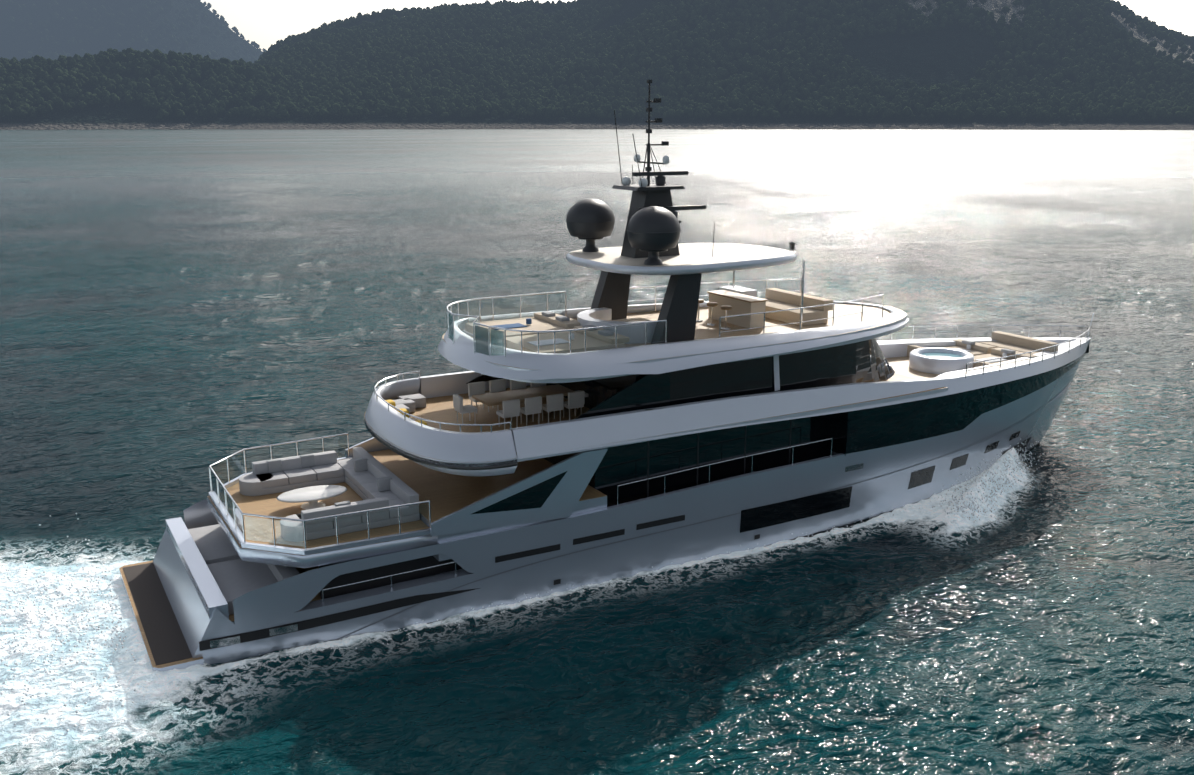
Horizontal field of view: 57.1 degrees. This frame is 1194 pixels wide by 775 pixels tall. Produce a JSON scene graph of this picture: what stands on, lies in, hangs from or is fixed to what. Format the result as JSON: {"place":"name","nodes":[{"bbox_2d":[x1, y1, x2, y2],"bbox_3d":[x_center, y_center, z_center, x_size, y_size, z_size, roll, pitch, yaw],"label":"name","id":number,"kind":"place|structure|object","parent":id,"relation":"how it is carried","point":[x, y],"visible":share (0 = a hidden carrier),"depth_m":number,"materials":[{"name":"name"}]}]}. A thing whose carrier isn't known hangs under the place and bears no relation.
{"place":"outdoors","nodes":[
{"label":"outdoors","id":0,"kind":"place"},
{"bbox_2d":[0,129,1193,774],"bbox_3d":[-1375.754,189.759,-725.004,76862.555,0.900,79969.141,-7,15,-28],"label":"water","id":1,"kind":"structure","parent":0,"point":[182,311],"depth_m":45.64,"materials":[{"name":"teal liquid"}]},
{"bbox_2d":[0,438,1043,758],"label":"wake spray","id":2,"kind":"object","parent":1,"relation":"on","point":[1024,458],"visible":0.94,"depth_m":29.62,"materials":[{"name":"white liquid"}]},
{"bbox_2d":[119,80,1093,671],"bbox_3d":[4.295,-2.320,36.955,38.239,15.400,7.937,-7,15,-28],"label":"yacht","id":3,"kind":"object","parent":1,"relation":"on","point":[609,434],"visible":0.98,"depth_m":32.82,"materials":[{"name":"white metal"}]},
{"bbox_2d":[0,0,1193,129],"bbox_3d":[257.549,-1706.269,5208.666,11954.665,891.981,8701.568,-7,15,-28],"label":"hills","id":4,"kind":"structure","parent":0,"point":[948,55],"depth_m":2179.51,"materials":[{"name":"plant"}]},
{"bbox_2d":[0,0,1193,122],"bbox_3d":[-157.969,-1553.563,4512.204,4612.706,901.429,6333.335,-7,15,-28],"label":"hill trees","id":5,"kind":"object","parent":4,"relation":"on","point":[290,60],"visible":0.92,"depth_m":2200.41,"materials":[{"name":"green plant"}]},
{"bbox_2d":[201,0,1193,51],"label":"sky","id":6,"kind":"structure","parent":0,"point":[264,22],"materials":[{"name":"white"}]}
]}

